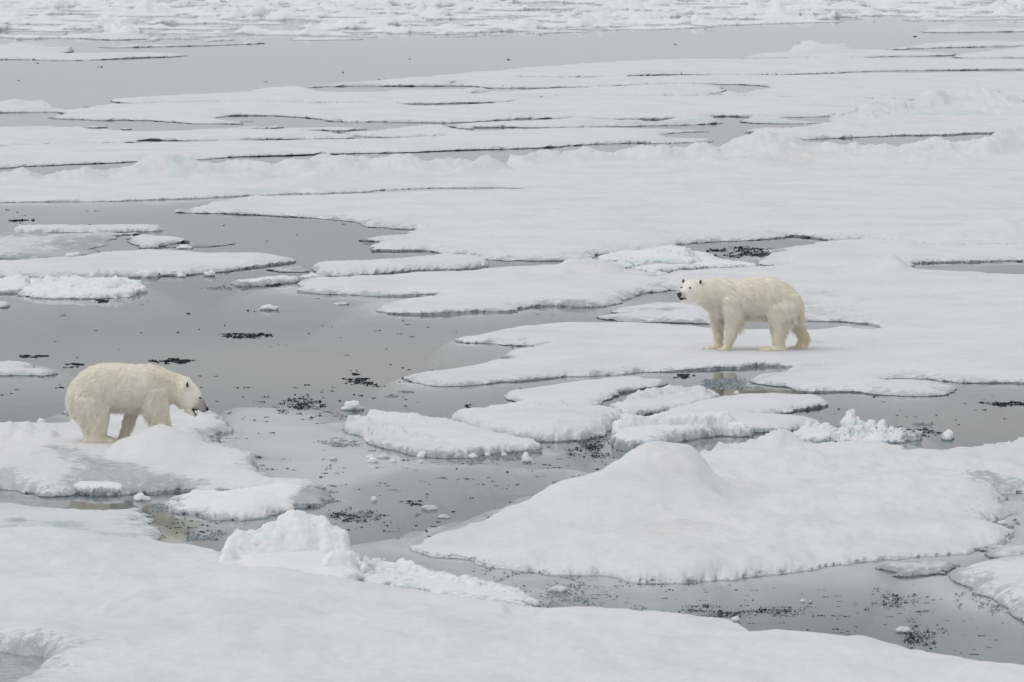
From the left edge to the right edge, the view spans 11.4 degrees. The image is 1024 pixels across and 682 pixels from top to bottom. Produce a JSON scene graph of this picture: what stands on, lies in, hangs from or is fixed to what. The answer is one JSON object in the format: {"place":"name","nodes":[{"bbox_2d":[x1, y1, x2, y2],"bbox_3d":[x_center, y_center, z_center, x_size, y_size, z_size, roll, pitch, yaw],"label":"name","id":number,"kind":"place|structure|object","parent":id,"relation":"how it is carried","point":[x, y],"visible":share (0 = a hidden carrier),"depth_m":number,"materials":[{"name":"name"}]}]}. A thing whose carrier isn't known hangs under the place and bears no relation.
{"place":"outdoors","nodes":[
{"label":"outdoors","id":0,"kind":"place"},
{"bbox_2d":[0,0,1023,681],"bbox_3d":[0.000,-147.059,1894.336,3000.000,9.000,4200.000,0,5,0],"label":"sea","id":1,"kind":"structure","parent":0,"point":[324,348],"depth_m":83.80,"materials":[{"name":"liquid"}]},
{"bbox_2d":[0,301,9,307],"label":"ice floe","id":2,"kind":"object","parent":1,"relation":"on","point":[4,304],"visible":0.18,"depth_m":91.08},
{"bbox_2d":[0,274,30,293],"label":"ice block","id":3,"kind":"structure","parent":1,"relation":"on","point":[12,284],"depth_m":95.52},
{"bbox_2d":[8,218,34,220],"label":"slush patch","id":4,"kind":"object","parent":1,"relation":"on","point":[22,219],"visible":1,"depth_m":116.68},
{"bbox_2d":[0,361,57,375],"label":"ice floe","id":5,"kind":"object","parent":1,"relation":"on","point":[10,368],"visible":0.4,"depth_m":77.77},
{"bbox_2d":[0,99,65,112],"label":"ice floe","id":6,"kind":"object","parent":1,"relation":"on","point":[15,106],"visible":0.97,"depth_m":181.69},
{"bbox_2d":[19,354,48,357],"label":"slush patch","id":7,"kind":"object","parent":1,"relation":"on","point":[39,355],"visible":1,"depth_m":81.03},
{"bbox_2d":[0,232,139,258],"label":"ice floe","id":8,"kind":"object","parent":1,"relation":"on","point":[30,245],"visible":0.88,"depth_m":107.70,"materials":[{"name":"ice"}]},
{"bbox_2d":[64,252,81,256],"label":"ice chunk","id":9,"kind":"object","parent":8,"relation":"on","point":[70,254],"visible":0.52,"depth_m":104.22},
{"bbox_2d":[63,363,83,367],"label":"slush patch","id":10,"kind":"object","parent":1,"relation":"on","point":[74,364],"visible":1,"depth_m":79.47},
{"bbox_2d":[0,502,162,539],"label":"ice floe","id":11,"kind":"object","parent":1,"relation":"on","point":[133,522],"visible":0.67,"depth_m":58.73,"materials":[{"name":"ice"}]},
{"bbox_2d":[17,274,147,298],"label":"ice block","id":12,"kind":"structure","parent":1,"relation":"on","point":[75,286],"depth_m":94.16,"materials":[{"name":"ice"}]},
{"bbox_2d":[13,224,162,232],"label":"ice floe","id":13,"kind":"object","parent":1,"relation":"on","point":[81,228],"visible":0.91,"depth_m":112.30,"materials":[{"name":"ice"}]},
{"bbox_2d":[74,125,107,127],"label":"ice floe","id":14,"kind":"object","parent":1,"relation":"on","point":[103,126],"visible":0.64,"depth_m":166.87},
{"bbox_2d":[0,42,187,60],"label":"ice floe","id":15,"kind":"object","parent":1,"relation":"on","point":[30,51],"visible":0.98,"depth_m":248.58,"materials":[{"name":"ice"}]},
{"bbox_2d":[94,299,107,302],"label":"slush patch","id":16,"kind":"object","parent":1,"relation":"on","point":[100,300],"visible":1,"depth_m":92.52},
{"bbox_2d":[64,32,151,39],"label":"ice floe","id":17,"kind":"object","parent":1,"relation":"on","point":[117,36],"visible":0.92,"depth_m":284.55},
{"bbox_2d":[133,493,151,500],"bbox_3d":[-4.411,1.874,61.148,0.230,0.129,0.138,0,5,0],"label":"ice chunk","id":18,"kind":"object","parent":1,"relation":"on","point":[140,497],"visible":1,"depth_m":61.12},
{"bbox_2d":[135,270,158,277],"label":"ice chunk","id":19,"kind":"object","parent":1,"relation":"on","point":[148,273],"visible":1,"depth_m":98.53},
{"bbox_2d":[0,249,295,278],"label":"ice floe","id":20,"kind":"object","parent":1,"relation":"on","point":[131,263],"visible":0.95,"depth_m":100.72,"materials":[{"name":"ice"}]},
{"bbox_2d":[127,234,189,249],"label":"ice floe","id":21,"kind":"object","parent":1,"relation":"on","point":[143,241],"visible":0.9,"depth_m":108.29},
{"bbox_2d":[0,404,325,496],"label":"ice floe","id":22,"kind":"object","parent":1,"relation":"on","point":[186,452],"visible":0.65,"depth_m":64.08,"materials":[{"name":"ice"}]},
{"bbox_2d":[37,418,45,422],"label":"ice chunk","id":23,"kind":"object","parent":22,"relation":"on","point":[40,420],"visible":0.49,"depth_m":70.24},
{"bbox_2d":[73,481,123,494],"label":"ice block","id":24,"kind":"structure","parent":22,"relation":"on","point":[94,487],"depth_m":61.77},
{"bbox_2d":[65,362,208,442],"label":"polar bear","id":25,"kind":"object","parent":22,"relation":"on","point":[97,395],"visible":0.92,"depth_m":65.62},
{"bbox_2d":[148,358,195,363],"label":"slush patch","id":26,"kind":"object","parent":1,"relation":"on","point":[178,361],"visible":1,"depth_m":80.14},
{"bbox_2d":[0,126,354,145],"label":"ice floe","id":27,"kind":"object","parent":1,"relation":"on","point":[18,135],"visible":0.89,"depth_m":158.94,"materials":[{"name":"ice"}]},
{"bbox_2d":[101,41,260,47],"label":"ice floe","id":28,"kind":"object","parent":1,"relation":"on","point":[157,45],"visible":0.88,"depth_m":268.10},
{"bbox_2d":[176,273,185,276],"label":"ice chunk","id":29,"kind":"object","parent":1,"relation":"on","point":[181,275],"visible":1,"depth_m":98.61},
{"bbox_2d":[176,244,192,248],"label":"ice chunk","id":30,"kind":"object","parent":1,"relation":"on","point":[183,246],"visible":1,"depth_m":106.96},
{"bbox_2d":[165,242,235,247],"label":"ice floe","id":31,"kind":"object","parent":1,"relation":"on","point":[212,244],"visible":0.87,"depth_m":107.74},
{"bbox_2d":[204,270,215,275],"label":"ice chunk","id":32,"kind":"object","parent":1,"relation":"on","point":[211,272],"visible":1,"depth_m":98.84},
{"bbox_2d":[199,285,230,289],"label":"slush patch","id":33,"kind":"object","parent":1,"relation":"on","point":[222,287],"visible":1,"depth_m":95.63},
{"bbox_2d":[218,332,271,337],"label":"slush patch","id":34,"kind":"object","parent":1,"relation":"on","point":[244,334],"visible":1,"depth_m":84.99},
{"bbox_2d":[156,483,334,520],"bbox_3d":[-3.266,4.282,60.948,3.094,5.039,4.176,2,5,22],"label":"ice floe","id":35,"kind":"object","parent":1,"relation":"on","point":[261,502],"visible":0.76,"depth_m":60.15,"materials":[{"name":"ice"}]},
{"bbox_2d":[0,135,515,167],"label":"ice floe","id":36,"kind":"object","parent":1,"relation":"on","point":[13,156],"visible":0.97,"depth_m":149.58,"materials":[{"name":"ice"}]},
{"bbox_2d":[233,125,283,128],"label":"ice floe","id":37,"kind":"object","parent":1,"relation":"on","point":[258,127],"visible":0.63,"depth_m":166.04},
{"bbox_2d":[259,304,278,309],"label":"ice chunk","id":38,"kind":"object","parent":1,"relation":"on","point":[268,307],"visible":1,"depth_m":90.42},
{"bbox_2d":[262,283,282,286],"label":"slush patch","id":39,"kind":"object","parent":1,"relation":"on","point":[276,285],"visible":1,"depth_m":96.30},
{"bbox_2d":[231,272,326,286],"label":"ice floe","id":40,"kind":"object","parent":1,"relation":"on","point":[266,280],"visible":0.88,"depth_m":96.84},
{"bbox_2d":[266,266,309,272],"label":"ice floe","id":41,"kind":"object","parent":1,"relation":"on","point":[296,269],"visible":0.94,"depth_m":100.41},
{"bbox_2d":[274,394,326,415],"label":"slush patch","id":42,"kind":"object","parent":1,"relation":"on","point":[300,407],"visible":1,"depth_m":73.02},
{"bbox_2d":[110,86,537,103],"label":"ice floe","id":43,"kind":"object","parent":1,"relation":"on","point":[291,94],"visible":0.88,"depth_m":191.08,"materials":[{"name":"ice"}]},
{"bbox_2d":[281,127,366,132],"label":"ice floe","id":44,"kind":"object","parent":1,"relation":"on","point":[339,129],"visible":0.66,"depth_m":163.83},
{"bbox_2d":[313,439,361,446],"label":"slush patch","id":45,"kind":"object","parent":1,"relation":"on","point":[339,444],"visible":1,"depth_m":67.68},
{"bbox_2d":[332,302,348,304],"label":"ice chunk","id":46,"kind":"object","parent":1,"relation":"on","point":[342,303],"visible":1,"depth_m":91.67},
{"bbox_2d":[341,400,363,409],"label":"ice chunk","id":47,"kind":"object","parent":1,"relation":"on","point":[352,405],"visible":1,"depth_m":72.23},
{"bbox_2d":[327,507,385,522],"bbox_3d":[-1.818,2.029,59.635,0.714,0.036,1.577,0,5,0],"label":"slush patch","id":48,"kind":"object","parent":1,"relation":"on","point":[345,519],"visible":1,"depth_m":59.59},
{"bbox_2d":[342,377,377,384],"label":"slush patch","id":49,"kind":"object","parent":1,"relation":"on","point":[362,380],"visible":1,"depth_m":76.63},
{"bbox_2d":[367,457,378,462],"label":"ice chunk","id":50,"kind":"object","parent":1,"relation":"on","point":[372,460],"visible":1,"depth_m":65.34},
{"bbox_2d":[377,455,389,457],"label":"ice chunk","id":51,"kind":"object","parent":1,"relation":"on","point":[382,456],"visible":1,"depth_m":65.89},
{"bbox_2d":[312,253,488,275],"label":"ice floe","id":52,"kind":"object","parent":1,"relation":"on","point":[446,262],"visible":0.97,"depth_m":100.31,"materials":[{"name":"ice"}]},
{"bbox_2d":[400,500,421,504],"bbox_3d":[-1.204,1.924,60.903,0.295,0.033,0.529,0,5,0],"label":"slush patch","id":53,"kind":"object","parent":1,"relation":"on","point":[409,501],"visible":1,"depth_m":60.83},
{"bbox_2d":[416,451,426,457],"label":"ice chunk","id":54,"kind":"object","parent":1,"relation":"on","point":[422,454],"visible":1,"depth_m":65.94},
{"bbox_2d":[421,505,437,509],"bbox_3d":[-0.968,1.963,60.234,0.172,0.075,0.177,3,6,35],"label":"ice chunk","id":55,"kind":"object","parent":1,"relation":"on","point":[429,507],"visible":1,"depth_m":60.19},
{"bbox_2d":[343,124,516,137],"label":"ice floe","id":56,"kind":"object","parent":1,"relation":"on","point":[427,130],"visible":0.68,"depth_m":161.85,"materials":[{"name":"ice"}]},
{"bbox_2d":[341,409,541,458],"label":"ice block","id":57,"kind":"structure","parent":1,"relation":"on","point":[412,434],"depth_m":67.31,"materials":[{"name":"ice"}]},
{"bbox_2d":[437,514,450,517],"bbox_3d":[-0.793,2.035,59.439,0.172,0.056,0.138,0,5,0],"label":"ice chunk","id":58,"kind":"object","parent":1,"relation":"on","point":[443,516],"visible":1,"depth_m":59.41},
{"bbox_2d":[360,555,540,606],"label":"ice block","id":59,"kind":"structure","parent":1,"relation":"on","point":[403,573],"depth_m":52.91,"materials":[{"name":"ice"}]},
{"bbox_2d":[456,126,473,129],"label":"ice floe","id":60,"kind":"object","parent":1,"relation":"on","point":[466,127],"visible":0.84,"depth_m":165.57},
{"bbox_2d":[468,453,477,457],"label":"ice chunk","id":61,"kind":"object","parent":1,"relation":"on","point":[473,455],"visible":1,"depth_m":65.87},
{"bbox_2d":[461,87,489,92],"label":"ice floe","id":62,"kind":"object","parent":1,"relation":"on","point":[476,90],"visible":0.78,"depth_m":195.54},
{"bbox_2d":[48,91,910,123],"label":"ice floe","id":63,"kind":"object","parent":1,"relation":"on","point":[726,103],"visible":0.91,"depth_m":178.66,"materials":[{"name":"ice"}]},
{"bbox_2d":[297,258,667,314],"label":"ice floe","id":64,"kind":"object","parent":1,"relation":"on","point":[581,282],"visible":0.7,"depth_m":94.50,"materials":[{"name":"ice"}]},
{"bbox_2d":[1,34,1012,654],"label":"brash ice","id":65,"kind":"structure","parent":1,"relation":"on","point":[553,482],"depth_m":62.85,"materials":[{"name":"ice"}]},
{"bbox_2d":[0,526,1023,681],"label":"ice floe","id":66,"kind":"object","parent":1,"relation":"on","point":[80,606],"visible":0.98,"depth_m":48.23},
{"bbox_2d":[218,510,363,581],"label":"ice block","id":67,"kind":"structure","parent":66,"relation":"on","point":[305,542],"depth_m":54.95,"materials":[{"name":"ice"}]},
{"bbox_2d":[0,126,1023,202],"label":"ice floe","id":68,"kind":"object","parent":1,"relation":"on","point":[170,176],"visible":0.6,"depth_m":135.63,"materials":[{"name":"ice"}]},
{"bbox_2d":[0,0,1023,41],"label":"pack ice","id":69,"kind":"structure","parent":1,"relation":"on","point":[16,15],"depth_m":344.42,"materials":[{"name":"ice"}]},
{"bbox_2d":[521,451,531,462],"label":"ice chunk","id":70,"kind":"object","parent":1,"relation":"on","point":[526,457],"visible":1,"depth_m":65.38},
{"bbox_2d":[451,400,622,441],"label":"ice block","id":71,"kind":"structure","parent":1,"relation":"on","point":[551,421],"depth_m":69.12,"materials":[{"name":"snow"}]},
{"bbox_2d":[447,116,645,127],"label":"ice floe","id":72,"kind":"object","parent":1,"relation":"on","point":[579,121],"visible":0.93,"depth_m":167.82,"materials":[{"name":"ice"}]},
{"bbox_2d":[546,585,567,592],"bbox_3d":[0.461,2.570,52.924,0.230,0.097,0.138,0,5,0],"label":"ice chunk","id":73,"kind":"object","parent":1,"relation":"on","point":[557,588],"visible":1,"depth_m":52.87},
{"bbox_2d":[391,84,725,102],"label":"ice floe","id":74,"kind":"object","parent":1,"relation":"on","point":[670,90],"visible":0.68,"depth_m":197.32,"materials":[{"name":"ice"}]},
{"bbox_2d":[444,127,712,148],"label":"ice floe","id":75,"kind":"object","parent":1,"relation":"on","point":[538,138],"visible":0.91,"depth_m":156.99,"materials":[{"name":"ice"}]},
{"bbox_2d":[150,377,1019,614],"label":"slush crumbs","id":76,"kind":"object","parent":1,"relation":"on","point":[732,381],"visible":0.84,"depth_m":58.16,"materials":[{"name":"ice"}]},
{"bbox_2d":[505,376,667,404],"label":"ice floe","id":77,"kind":"object","parent":1,"relation":"on","point":[596,391],"visible":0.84,"depth_m":74.39,"materials":[{"name":"ice"}]},
{"bbox_2d":[567,438,614,462],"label":"slush patch","id":78,"kind":"object","parent":1,"relation":"on","point":[588,446],"visible":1,"depth_m":67.05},
{"bbox_2d":[175,169,1023,260],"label":"ice floe","id":79,"kind":"object","parent":1,"relation":"on","point":[949,207],"visible":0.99,"depth_m":118.18,"materials":[{"name":"ice"}]},
{"bbox_2d":[597,302,710,323],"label":"ice floe","id":80,"kind":"object","parent":1,"relation":"on","point":[673,312],"visible":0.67,"depth_m":88.69,"materials":[{"name":"ice"}]},
{"bbox_2d":[600,113,722,126],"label":"ice floe","id":81,"kind":"object","parent":1,"relation":"on","point":[694,119],"visible":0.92,"depth_m":169.79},
{"bbox_2d":[307,57,1023,87],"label":"ice floe","id":82,"kind":"object","parent":1,"relation":"on","point":[771,66],"visible":0.96,"depth_m":227.41,"materials":[{"name":"ice"}]},
{"bbox_2d":[596,244,760,273],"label":"ice floe","id":83,"kind":"object","parent":1,"relation":"on","point":[619,257],"visible":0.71,"depth_m":101.38,"materials":[{"name":"ice"}]},
{"bbox_2d":[625,247,701,266],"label":"ice block","id":84,"kind":"structure","parent":83,"relation":"on","point":[682,255],"depth_m":101.57,"materials":[{"name":"ice"}]},
{"bbox_2d":[610,411,753,451],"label":"ice block","id":85,"kind":"structure","parent":1,"relation":"on","point":[629,432],"depth_m":68.16,"materials":[{"name":"ice"}]},
{"bbox_2d":[673,374,695,378],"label":"slush patch","id":86,"kind":"object","parent":1,"relation":"on","point":[684,376],"visible":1,"depth_m":77.50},
{"bbox_2d":[402,254,1023,395],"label":"ice floe","id":87,"kind":"object","parent":1,"relation":"on","point":[956,326],"visible":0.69,"depth_m":82.76,"materials":[{"name":"ice"}]},
{"bbox_2d":[677,276,810,350],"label":"polar bear","id":88,"kind":"object","parent":87,"relation":"on","point":[734,306],"visible":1,"depth_m":80.78},
{"bbox_2d":[410,429,1023,582],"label":"ice floe","id":89,"kind":"object","parent":1,"relation":"on","point":[779,501],"visible":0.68,"depth_m":58.33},
{"bbox_2d":[730,616,739,620],"bbox_3d":[2.218,2.758,50.784,0.101,0.062,0.081,0,5,0],"label":"ice chunk","id":90,"kind":"object","parent":1,"relation":"on","point":[736,618],"visible":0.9,"depth_m":50.77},
{"bbox_2d":[706,246,772,257],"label":"slush patch","id":91,"kind":"object","parent":1,"relation":"on","point":[762,253],"visible":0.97,"depth_m":105.81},
{"bbox_2d":[458,72,1023,101],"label":"ice floe","id":92,"kind":"object","parent":1,"relation":"on","point":[908,86],"visible":0.88,"depth_m":207.47,"materials":[{"name":"ice"}]},
{"bbox_2d":[657,393,828,432],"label":"ice floe","id":93,"kind":"object","parent":1,"relation":"on","point":[760,412],"visible":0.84,"depth_m":71.73,"materials":[{"name":"ice"}]},
{"bbox_2d":[609,384,720,415],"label":"ice block","id":94,"kind":"structure","parent":93,"relation":"on","point":[652,400],"depth_m":72.92,"materials":[{"name":"ice"}]},
{"bbox_2d":[678,603,815,617],"bbox_3d":[2.266,2.718,51.392,1.486,0.031,1.163,1,5,11],"label":"slush patch","id":95,"kind":"object","parent":1,"relation":"on","point":[744,612],"visible":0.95,"depth_m":51.43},
{"bbox_2d":[744,127,783,132],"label":"ice floe","id":96,"kind":"object","parent":1,"relation":"on","point":[752,130],"visible":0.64,"depth_m":163.58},
{"bbox_2d":[740,114,813,123],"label":"ice floe","id":97,"kind":"object","parent":1,"relation":"on","point":[763,119],"visible":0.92,"depth_m":170.74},
{"bbox_2d":[793,420,833,442],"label":"ice block","id":98,"kind":"structure","parent":1,"relation":"on","point":[816,432],"depth_m":68.25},
{"bbox_2d":[744,40,955,58],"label":"ice floe","id":99,"kind":"object","parent":1,"relation":"on","point":[810,49],"visible":0.9,"depth_m":251.25,"materials":[{"name":"ice"}]},
{"bbox_2d":[829,409,922,442],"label":"ice block","id":100,"kind":"structure","parent":1,"relation":"on","point":[853,427],"depth_m":68.06,"materials":[{"name":"ice"}]},
{"bbox_2d":[754,239,1023,266],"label":"ice floe","id":101,"kind":"object","parent":1,"relation":"on","point":[849,252],"visible":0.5,"depth_m":103.69,"materials":[{"name":"ice"}]},
{"bbox_2d":[865,592,917,611],"bbox_3d":[3.936,2.651,52.195,0.542,0.031,1.449,1,5,12],"label":"slush patch","id":102,"kind":"object","parent":1,"relation":"on","point":[894,602],"visible":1,"depth_m":52.11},
{"bbox_2d":[763,87,1023,139],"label":"ice floe","id":103,"kind":"object","parent":1,"relation":"on","point":[931,111],"visible":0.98,"depth_m":170.70,"materials":[{"name":"ice"}]},
{"bbox_2d":[896,626,913,632],"bbox_3d":[3.829,2.821,49.971,0.190,0.080,0.114,0,5,0],"label":"ice chunk","id":104,"kind":"object","parent":1,"relation":"on","point":[900,629],"visible":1,"depth_m":49.93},
{"bbox_2d":[874,561,959,576],"bbox_3d":[4.268,2.467,54.643,0.868,0.164,1.181,1,5,15],"label":"ice floe","id":105,"kind":"object","parent":1,"relation":"on","point":[909,568],"visible":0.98,"depth_m":54.54,"materials":[{"name":"ice"}]},
{"bbox_2d":[899,426,942,436],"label":"slush patch","id":106,"kind":"object","parent":1,"relation":"on","point":[928,432],"visible":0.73,"depth_m":69.26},
{"bbox_2d":[913,422,934,425],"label":"slush patch","id":107,"kind":"object","parent":1,"relation":"on","point":[923,424],"visible":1,"depth_m":70.20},
{"bbox_2d":[901,618,949,648],"bbox_3d":[4.033,2.839,49.961,0.488,0.029,2.286,1,5,8],"label":"slush patch","id":108,"kind":"object","parent":1,"relation":"on","point":[909,640],"visible":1,"depth_m":49.61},
{"bbox_2d":[941,429,954,439],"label":"ice block","id":109,"kind":"object","parent":1,"relation":"on","point":[948,434],"depth_m":68.22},
{"bbox_2d":[886,41,1023,49],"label":"ice floe","id":110,"kind":"object","parent":1,"relation":"on","point":[954,44],"visible":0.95,"depth_m":267.89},
{"bbox_2d":[922,23,1023,32],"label":"ice floe","id":111,"kind":"object","parent":1,"relation":"on","point":[958,28],"visible":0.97,"depth_m":301.58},
{"bbox_2d":[948,554,1023,620],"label":"ice floe","id":112,"kind":"object","parent":1,"relation":"on","point":[1000,580],"visible":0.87,"depth_m":53.21,"materials":[{"name":"ice"}]},
{"bbox_2d":[952,46,1023,58],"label":"ice floe","id":113,"kind":"object","parent":1,"relation":"on","point":[1017,52],"visible":0.9,"depth_m":248.39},
{"bbox_2d":[977,545,1023,557],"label":"ice floe","id":114,"kind":"object","parent":1,"relation":"on","point":[998,551],"visible":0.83,"depth_m":56.07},
{"bbox_2d":[979,401,1023,405],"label":"slush patch","id":115,"kind":"object","parent":1,"relation":"on","point":[997,403],"visible":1,"depth_m":73.17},
{"bbox_2d":[997,520,1008,523],"bbox_3d":[5.645,2.085,58.810,0.144,0.064,0.081,-1,5,-8],"label":"ice chunk","id":116,"kind":"object","parent":1,"relation":"on","point":[1002,522],"visible":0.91,"depth_m":58.78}
]}

